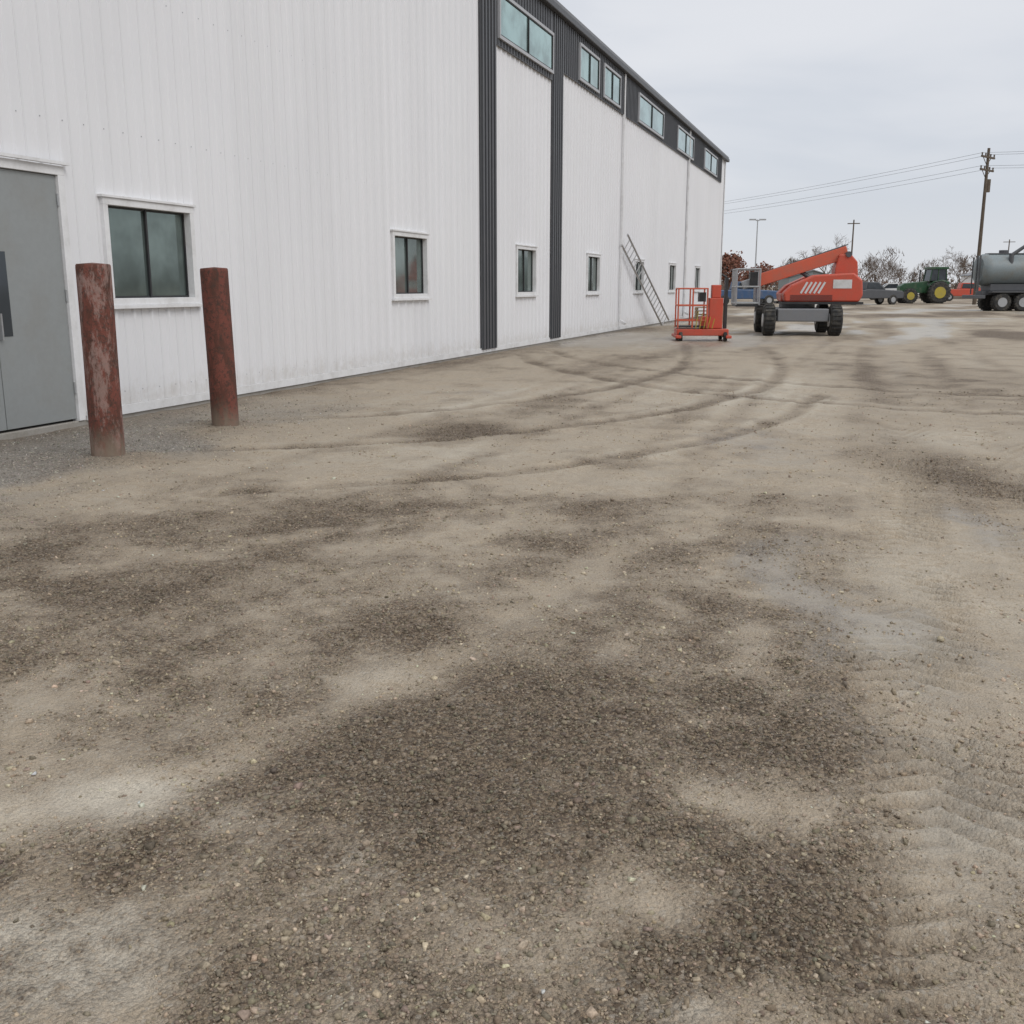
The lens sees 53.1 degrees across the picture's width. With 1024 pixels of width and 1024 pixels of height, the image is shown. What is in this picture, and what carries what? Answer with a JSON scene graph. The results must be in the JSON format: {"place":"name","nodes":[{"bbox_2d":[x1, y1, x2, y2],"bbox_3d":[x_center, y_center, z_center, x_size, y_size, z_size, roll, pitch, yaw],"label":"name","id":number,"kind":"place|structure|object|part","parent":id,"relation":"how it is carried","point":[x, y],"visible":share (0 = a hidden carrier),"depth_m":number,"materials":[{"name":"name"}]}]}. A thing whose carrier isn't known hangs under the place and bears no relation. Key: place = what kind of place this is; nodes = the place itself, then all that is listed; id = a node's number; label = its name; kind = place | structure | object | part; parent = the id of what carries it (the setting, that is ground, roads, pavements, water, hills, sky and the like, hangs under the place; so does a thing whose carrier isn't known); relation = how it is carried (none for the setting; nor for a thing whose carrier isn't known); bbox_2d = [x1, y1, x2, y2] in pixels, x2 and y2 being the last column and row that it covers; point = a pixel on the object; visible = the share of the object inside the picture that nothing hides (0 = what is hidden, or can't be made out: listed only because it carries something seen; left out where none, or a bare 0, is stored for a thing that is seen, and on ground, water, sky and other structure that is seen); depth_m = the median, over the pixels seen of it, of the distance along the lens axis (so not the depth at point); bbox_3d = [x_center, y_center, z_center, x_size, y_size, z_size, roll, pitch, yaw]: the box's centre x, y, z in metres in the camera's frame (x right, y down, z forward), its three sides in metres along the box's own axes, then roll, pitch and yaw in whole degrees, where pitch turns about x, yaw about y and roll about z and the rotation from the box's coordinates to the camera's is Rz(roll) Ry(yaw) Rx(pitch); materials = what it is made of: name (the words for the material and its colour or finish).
{"place":"outdoors","nodes":[
{"label":"outdoors","id":0,"kind":"place"},
{"bbox_2d":[0,287,1023,1023],"bbox_3d":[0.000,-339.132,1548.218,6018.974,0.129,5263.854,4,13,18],"label":"ground","id":1,"kind":"structure","parent":0,"point":[948,349],"depth_m":4.05,"materials":[{"name":"grey gravel"}]},
{"bbox_2d":[75,263,125,456],"bbox_3d":[-3.414,-1.081,8.538,0.274,1.942,0.274,-1,12,-2],"label":"bollard","id":2,"kind":"object","parent":1,"relation":"on","point":[99,346],"visible":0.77,"depth_m":8.40,"materials":[{"name":"red metal"}]},
{"bbox_2d":[200,267,238,425],"bbox_3d":[-2.966,-1.500,10.444,0.274,1.942,0.274,-9,15,-32],"label":"bollard","id":3,"kind":"object","parent":1,"relation":"on","point":[215,291],"visible":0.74,"depth_m":10.30,"materials":[{"name":"red metal"}]},
{"bbox_2d":[0,315,705,439],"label":"footing","id":4,"kind":"object","parent":1,"relation":"on","point":[29,430],"visible":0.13,"depth_m":12.86,"materials":[{"name":"concrete"}]},
{"bbox_2d":[86,313,705,419],"bbox_3d":[0.103,-3.965,24.304,0.022,0.100,70.600,4,13,18],"label":"base flashing","id":5,"kind":"object","parent":4,"relation":"on","point":[156,404],"visible":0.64,"depth_m":16.12,"materials":[{"name":"white metal"}]},
{"bbox_2d":[621,234,668,324],"bbox_3d":[4.814,-8.064,36.470,0.212,3.315,6.202,5,13,22],"label":"ladder","id":6,"kind":"object","parent":1,"relation":"on","point":[638,278],"visible":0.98,"depth_m":36.06,"materials":[{"name":"metal"}]},
{"bbox_2d":[671,274,731,340],"bbox_3d":[5.231,-5.641,28.200,1.500,1.811,1.400,1,12,4],"label":"personnel lift","id":7,"kind":"object","parent":1,"relation":"on","point":[710,323],"visible":1,"depth_m":27.96,"materials":[{"name":"orange paint"}]},
{"bbox_2d":[694,307,722,320],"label":"pallet stack","id":8,"kind":"object","parent":1,"relation":"on","point":[696,312],"visible":0.32,"depth_m":44.38,"materials":[{"name":"brown wood"}]},
{"bbox_2d":[721,250,747,289],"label":"oak tree","id":9,"kind":"object","parent":1,"relation":"on","point":[730,263],"visible":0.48,"depth_m":120.40,"materials":[{"name":"brown plant"}]},
{"bbox_2d":[721,282,777,305],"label":"pickup truck","id":10,"kind":"object","parent":1,"relation":"on","point":[767,296],"visible":0.38,"depth_m":80.89,"materials":[{"name":"blue paint"}]},
{"bbox_2d":[749,219,765,299],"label":"street lamp","id":11,"kind":"object","parent":1,"relation":"on","point":[756,239],"visible":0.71,"depth_m":113.61,"materials":[{"name":"metal"}]},
{"bbox_2d":[741,261,777,288],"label":"oak tree","id":12,"kind":"object","parent":1,"relation":"on","point":[764,268],"visible":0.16,"depth_m":128.40,"materials":[{"name":"brown plant"}]},
{"bbox_2d":[731,244,863,335],"bbox_3d":[8.886,-6.973,32.130,3.794,2.756,3.403,2,13,7],"label":"boom lift","id":13,"kind":"object","parent":1,"relation":"on","point":[835,289],"visible":1,"depth_m":31.21,"materials":[{"name":"red metal"}]},
{"bbox_2d":[795,234,850,273],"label":"bare tree","id":14,"kind":"object","parent":1,"relation":"on","point":[817,252],"visible":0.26,"depth_m":139.88,"materials":[{"name":"grey plant"}]},
{"bbox_2d":[721,279,958,290],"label":"distant hedgerow","id":15,"kind":"object","parent":1,"relation":"on","point":[776,285],"visible":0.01,"depth_m":264.57,"materials":[{"name":"brown plant"}]},
{"bbox_2d":[729,246,976,290],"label":"distant tree line","id":16,"kind":"object","parent":15,"relation":"on","point":[878,277],"visible":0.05,"depth_m":259.46,"materials":[{"name":"brown plant"}]},
{"bbox_2d":[848,220,859,252],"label":"utility pole","id":17,"kind":"object","parent":1,"relation":"on","point":[853,223],"visible":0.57,"depth_m":112.19,"materials":[{"name":"brown wood"}]},
{"bbox_2d":[858,253,889,281],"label":"bare tree","id":18,"kind":"object","parent":1,"relation":"on","point":[869,262],"visible":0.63,"depth_m":175.05,"materials":[{"name":"grey plant"}]},
{"bbox_2d":[851,282,903,304],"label":"pickup truck","id":19,"kind":"object","parent":1,"relation":"on","point":[878,292],"visible":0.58,"depth_m":84.49,"materials":[{"name":"grey metal"}]},
{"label":"side windows","id":20,"kind":"part","parent":19,"relation":"part of","materials":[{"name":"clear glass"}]},
{"bbox_2d":[864,258,907,285],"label":"bare tree","id":21,"kind":"object","parent":1,"relation":"on","point":[892,266],"visible":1,"depth_m":161.30,"materials":[{"name":"plant"}]},
{"bbox_2d":[870,283,918,299],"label":"pickup truck","id":22,"kind":"object","parent":1,"relation":"on","point":[889,286],"visible":0.12,"depth_m":114.02,"materials":[{"name":"white paint"}]},
{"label":"side windows","id":23,"kind":"part","parent":22,"relation":"part of","materials":[{"name":"black glass"}]},
{"bbox_2d":[897,267,950,303],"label":"tractor","id":24,"kind":"object","parent":1,"relation":"on","point":[933,286],"visible":0.9,"depth_m":90.12,"materials":[{"name":"metal"}]},
{"bbox_2d":[918,286,980,298],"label":"soil pile","id":25,"kind":"object","parent":1,"relation":"on","point":[957,297],"visible":0.03,"depth_m":123.39,"materials":[{"name":"brown soil"}]},
{"bbox_2d":[929,246,971,282],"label":"bare tree","id":26,"kind":"object","parent":1,"relation":"on","point":[962,263],"visible":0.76,"depth_m":160.86,"materials":[{"name":"grey plant"}]},
{"bbox_2d":[946,283,980,300],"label":"pickup truck","id":27,"kind":"object","parent":1,"relation":"on","point":[962,289],"visible":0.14,"depth_m":105.39,"materials":[{"name":"paint"}]},
{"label":"side windows","id":28,"kind":"part","parent":27,"relation":"part of","materials":[{"name":"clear glass"}]},
{"bbox_2d":[972,148,994,304],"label":"utility pole","id":29,"kind":"object","parent":1,"relation":"on","point":[987,184],"visible":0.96,"depth_m":83.57,"materials":[{"name":"brown wood"}]},
{"bbox_2d":[725,151,1023,213],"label":"power lines","id":30,"kind":"object","parent":29,"relation":"attached to","point":[880,176],"visible":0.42,"depth_m":93.76,"materials":[{"name":"grey metal"}]},
{"bbox_2d":[962,245,1023,310],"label":"tank truck","id":31,"kind":"object","parent":1,"relation":"on","point":[998,278],"visible":0.98,"depth_m":61.82,"materials":[{"name":"grey paint"}]},
{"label":"end walls","id":32,"kind":"object","parent":1,"relation":"on","visible":0},
{"bbox_2d":[0,0,725,415],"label":"siding","id":33,"kind":"object","parent":32,"relation":"attached to","point":[296,218],"visible":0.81,"depth_m":15.53,"materials":[{"name":"white metal"}]},
{"bbox_2d":[0,157,85,420],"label":"frame","id":34,"kind":"object","parent":33,"relation":"attached to","point":[57,172],"visible":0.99,"depth_m":10.53,"materials":[{"name":"white metal"}]},
{"bbox_2d":[0,251,12,336],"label":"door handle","id":35,"kind":"object","parent":34,"relation":"attached to","point":[5,310],"visible":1,"depth_m":9.84,"materials":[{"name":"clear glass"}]},
{"bbox_2d":[0,152,69,165],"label":"trim","id":36,"kind":"structure","parent":34,"relation":"attached to","point":[3,154],"depth_m":9.97,"materials":[{"name":"white metal"}]},
{"bbox_2d":[0,194,75,393],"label":"hardware","id":37,"kind":"object","parent":34,"relation":"attached to","point":[2,337],"visible":1,"depth_m":9.81,"materials":[{"name":"metal"}]},
{"bbox_2d":[0,168,76,430],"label":"door leaves","id":38,"kind":"object","parent":34,"relation":"attached to","point":[36,381],"visible":1,"depth_m":10.19,"materials":[{"name":"grey paint"}]},
{"bbox_2d":[97,193,202,308],"bbox_3d":[-4.170,-2.973,11.816,0.170,1.210,1.670,4,13,18],"label":"frame","id":39,"kind":"object","parent":33,"relation":"attached to","point":[105,201],"visible":0.62,"depth_m":11.82,"materials":[{"name":"white metal"}]},
{"bbox_2d":[108,208,186,295],"bbox_3d":[-4.227,-2.982,11.833,0.010,0.988,1.438,4,13,18],"label":"glass","id":40,"kind":"object","parent":39,"relation":"attached to","point":[166,249],"visible":0.71,"depth_m":11.83,"materials":[{"name":"grey glass"}]},
{"bbox_2d":[108,205,188,297],"bbox_3d":[-4.208,-2.981,11.827,0.029,0.990,1.440,4,13,18],"label":"sash","id":41,"kind":"object","parent":39,"relation":"attached to","point":[148,254],"visible":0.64,"depth_m":11.87,"materials":[{"name":"black plastic"}]},
{"bbox_2d":[15,5,400,388],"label":"siding screws","id":42,"kind":"object","parent":33,"relation":"attached to","point":[220,152],"visible":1,"depth_m":12.68,"materials":[{"name":"grey metal"}]},
{"bbox_2d":[390,229,431,300],"bbox_3d":[-1.850,-4.432,18.446,0.170,1.210,1.620,4,13,18],"label":"frame","id":43,"kind":"object","parent":33,"relation":"attached to","point":[409,234],"visible":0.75,"depth_m":18.43,"materials":[{"name":"white metal"}]},
{"bbox_2d":[395,237,421,292],"bbox_3d":[-1.907,-4.441,18.464,0.010,0.988,1.388,4,13,18],"label":"glass","id":44,"kind":"object","parent":43,"relation":"attached to","point":[415,264],"visible":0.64,"depth_m":18.56,"materials":[{"name":"grey glass"}]},
{"bbox_2d":[395,236,423,293],"bbox_3d":[-1.887,-4.439,18.458,0.029,0.990,1.390,4,13,18],"label":"sash","id":45,"kind":"object","parent":43,"relation":"attached to","point":[407,272],"visible":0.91,"depth_m":18.52,"materials":[{"name":"black plastic"}]},
{"bbox_2d":[484,68,494,347],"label":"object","id":46,"kind":"object","parent":33,"relation":"attached to","point":[484,109],"visible":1,"depth_m":21.57,"materials":[{"name":"grey metal"}]},
{"bbox_2d":[479,0,563,349],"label":"charcoal stripes","id":47,"kind":"object","parent":33,"relation":"attached to","point":[488,122],"visible":1,"depth_m":22.15,"materials":[{"name":"metal"}]},
{"bbox_2d":[515,244,537,296],"bbox_3d":[0.317,-5.794,24.638,0.170,1.210,1.620,4,13,18],"label":"frame","id":48,"kind":"object","parent":33,"relation":"attached to","point":[534,250],"visible":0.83,"depth_m":24.63,"materials":[{"name":"white metal"}]},
{"bbox_2d":[518,250,531,290],"bbox_3d":[0.260,-5.803,24.656,0.010,0.988,1.388,4,13,18],"label":"glass","id":49,"kind":"object","parent":48,"relation":"attached to","point":[527,270],"visible":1,"depth_m":24.83,"materials":[{"name":"grey glass"}]},
{"bbox_2d":[518,249,532,291],"bbox_3d":[0.280,-5.802,24.649,0.029,0.990,1.390,4,13,18],"label":"sash","id":50,"kind":"object","parent":48,"relation":"attached to","point":[523,271],"visible":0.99,"depth_m":24.73,"materials":[{"name":"black plastic"}]},
{"bbox_2d":[586,252,601,294],"bbox_3d":[2.403,-7.106,30.599,0.170,1.210,1.620,4,13,18],"label":"frame","id":51,"kind":"object","parent":33,"relation":"attached to","point":[598,257],"visible":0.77,"depth_m":30.78,"materials":[{"name":"white metal"}]},
{"bbox_2d":[588,258,596,289],"bbox_3d":[2.346,-7.114,30.617,0.010,0.988,1.388,4,13,18],"label":"glass","id":52,"kind":"object","parent":51,"relation":"attached to","point":[594,260],"visible":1,"depth_m":30.84,"materials":[{"name":"grey glass"}]},
{"bbox_2d":[588,257,596,290],"bbox_3d":[2.366,-7.113,30.610,0.029,0.990,1.390,4,13,18],"label":"sash","id":53,"kind":"object","parent":51,"relation":"attached to","point":[591,275],"visible":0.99,"depth_m":30.68,"materials":[{"name":"black metal"}]},
{"bbox_2d":[496,0,721,182],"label":"clerestory band","id":54,"kind":"object","parent":33,"relation":"attached to","point":[667,127],"visible":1,"depth_m":27.23,"materials":[{"name":"grey metal"}]},
{"bbox_2d":[497,0,553,73],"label":"frame","id":55,"kind":"object","parent":54,"relation":"attached to","point":[523,52],"visible":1,"depth_m":22.93,"materials":[{"name":"grey metal"}]},
{"bbox_2d":[501,0,551,68],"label":"glass","id":56,"kind":"object","parent":55,"relation":"attached to","point":[514,24],"visible":1,"depth_m":23.16,"materials":[{"name":"clear glass"}]},
{"bbox_2d":[501,0,552,69],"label":"sash","id":57,"kind":"object","parent":55,"relation":"attached to","point":[529,18],"visible":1,"depth_m":23.37,"materials":[{"name":"black plastic"}]},
{"bbox_2d":[578,42,599,93],"bbox_3d":[2.154,-12.291,28.409,0.060,0.940,2.140,4,13,18],"label":"frame","id":58,"kind":"object","parent":54,"relation":"attached to","point":[579,71],"visible":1,"depth_m":27.91,"materials":[{"name":"grey metal"}]},
{"bbox_2d":[581,47,598,88],"bbox_3d":[2.149,-12.291,28.411,0.010,0.798,1.998,4,13,18],"label":"glass","id":59,"kind":"object","parent":58,"relation":"attached to","point":[585,62],"visible":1,"depth_m":28.32,"materials":[{"name":"glass"}]},
{"bbox_2d":[581,46,598,89],"bbox_3d":[2.168,-12.290,28.404,0.029,0.800,2.000,4,13,18],"label":"sash","id":60,"kind":"object","parent":58,"relation":"attached to","point":[589,82],"visible":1,"depth_m":28.44,"materials":[{"name":"black metal"}]},
{"bbox_2d":[498,0,721,181],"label":"band ribs","id":61,"kind":"object","parent":54,"relation":"attached to","point":[669,137],"visible":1,"depth_m":32.83,"materials":[{"name":"grey metal"}]},
{"bbox_2d":[603,63,621,108],"bbox_3d":[3.027,-12.840,30.904,0.060,0.940,2.140,4,13,18],"label":"frame","id":62,"kind":"object","parent":54,"relation":"attached to","point":[608,98],"visible":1,"depth_m":30.45,"materials":[{"name":"grey metal"}]},
{"bbox_2d":[605,68,619,103],"bbox_3d":[3.022,-12.840,30.906,0.010,0.798,1.998,4,13,18],"label":"glass","id":63,"kind":"object","parent":62,"relation":"attached to","point":[608,86],"visible":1,"depth_m":30.86,"materials":[{"name":"clear glass"}]},
{"bbox_2d":[606,67,620,104],"bbox_3d":[3.041,-12.839,30.900,0.029,0.800,2.000,4,13,18],"label":"sash","id":64,"kind":"object","parent":62,"relation":"attached to","point":[613,73],"visible":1,"depth_m":30.90,"materials":[{"name":"black metal"}]},
{"bbox_2d":[638,92,664,138],"bbox_3d":[4.983,-14.070,36.496,0.060,0.940,4.440,4,13,18],"label":"frame","id":65,"kind":"object","parent":54,"relation":"attached to","point":[645,125],"visible":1,"depth_m":35.63,"materials":[{"name":"grey metal"}]},
{"bbox_2d":[640,96,662,135],"bbox_3d":[4.979,-14.070,36.497,0.010,0.798,4.298,4,13,18],"label":"glass","id":66,"kind":"object","parent":65,"relation":"attached to","point":[646,112],"visible":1,"depth_m":36.32,"materials":[{"name":"clear glass"}]},
{"bbox_2d":[640,95,663,135],"bbox_3d":[4.998,-14.069,36.491,0.029,0.800,4.300,4,13,18],"label":"sash","id":67,"kind":"object","parent":65,"relation":"attached to","point":[652,115],"visible":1,"depth_m":36.52,"materials":[{"name":"black metal"}]},
{"bbox_2d":[677,125,694,160],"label":"frame","id":68,"kind":"object","parent":54,"relation":"attached to","point":[684,153],"visible":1,"depth_m":42.38,"materials":[{"name":"grey metal"}]},
{"bbox_2d":[678,129,693,157],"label":"glass","id":69,"kind":"object","parent":68,"relation":"attached to","point":[682,141],"visible":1,"depth_m":43.02,"materials":[{"name":"glass"}]},
{"bbox_2d":[679,128,693,156],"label":"sash","id":70,"kind":"object","parent":68,"relation":"attached to","point":[686,142],"visible":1,"depth_m":43.27,"materials":[{"name":"black metal"}]},
{"bbox_2d":[704,148,717,177],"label":"frame","id":71,"kind":"object","parent":54,"relation":"attached to","point":[706,169],"visible":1,"depth_m":49.17,"materials":[{"name":"grey metal"}]},
{"bbox_2d":[705,151,716,174],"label":"glass","id":72,"kind":"object","parent":71,"relation":"attached to","point":[708,163],"visible":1,"depth_m":49.94,"materials":[{"name":"clear glass"}]},
{"bbox_2d":[705,150,717,174],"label":"sash","id":73,"kind":"object","parent":71,"relation":"attached to","point":[711,161],"visible":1,"depth_m":50.07,"materials":[{"name":"black metal"}]},
{"bbox_2d":[633,258,644,293],"bbox_3d":[4.522,-8.437,36.652,0.170,1.210,1.620,4,13,18],"label":"frame","id":74,"kind":"object","parent":33,"relation":"attached to","point":[641,291],"visible":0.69,"depth_m":36.59,"materials":[{"name":"white metal"}]},
{"bbox_2d":[635,263,640,289],"bbox_3d":[4.465,-8.446,36.670,0.010,0.988,1.388,4,13,18],"label":"glass","id":75,"kind":"object","parent":74,"relation":"attached to","point":[638,285],"visible":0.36,"depth_m":36.95,"materials":[{"name":"grey glass"}]},
{"bbox_2d":[618,74,690,324],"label":"downspouts","id":76,"kind":"object","parent":33,"relation":"attached to","point":[621,220],"visible":1,"depth_m":33.64,"materials":[{"name":"white metal"}]},
{"bbox_2d":[668,262,676,292],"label":"frame","id":77,"kind":"object","parent":33,"relation":"attached to","point":[674,281],"visible":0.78,"depth_m":42.95,"materials":[{"name":"white metal"}]},
{"bbox_2d":[669,266,672,288],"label":"glass","id":78,"kind":"object","parent":77,"relation":"attached to","point":[671,278],"visible":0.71,"depth_m":43.15,"materials":[{"name":"grey glass"}]},
{"bbox_2d":[669,265,673,289],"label":"sash","id":79,"kind":"object","parent":77,"relation":"attached to","point":[670,276],"visible":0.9,"depth_m":42.81,"materials":[{"name":"black plastic"}]},
{"bbox_2d":[694,266,700,291],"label":"frame","id":80,"kind":"object","parent":33,"relation":"attached to","point":[699,271],"visible":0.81,"depth_m":49.36,"materials":[{"name":"white metal"}]},
{"bbox_2d":[696,269,697,287],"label":"glass","id":81,"kind":"object","parent":80,"relation":"attached to","point":[696,277],"visible":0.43,"depth_m":49.37,"materials":[{"name":"grey glass"}]},
{"bbox_2d":[554,0,728,157],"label":"roof","id":82,"kind":"structure","parent":32,"relation":"on","point":[588,30],"depth_m":32.11,"materials":[{"name":"grey metal"}]},
{"bbox_2d":[540,0,729,161],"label":"gutter","id":83,"kind":"object","parent":82,"relation":"attached to","point":[553,6],"visible":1,"depth_m":31.45,"materials":[{"name":"grey metal"}]},
{"bbox_2d":[720,162,725,284],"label":"corner trim","id":84,"kind":"structure","parent":32,"relation":"attached to","point":[723,223],"depth_m":55.85,"materials":[{"name":"white metal"}]},
{"bbox_2d":[557,0,1023,286],"label":"sky","id":85,"kind":"structure","parent":0,"point":[796,94],"materials":[{"name":"grey"}]},
{"bbox_2d":[778,270,826,290],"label":"farm shed","id":86,"kind":"structure","parent":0,"point":[783,282],"depth_m":198.24,"materials":[{"name":"grey paint"}]},
{"bbox_2d":[959,272,979,285],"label":"farm shed","id":87,"kind":"structure","parent":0,"point":[968,280],"depth_m":210.90,"materials":[{"name":"grey metal"}]}
]}

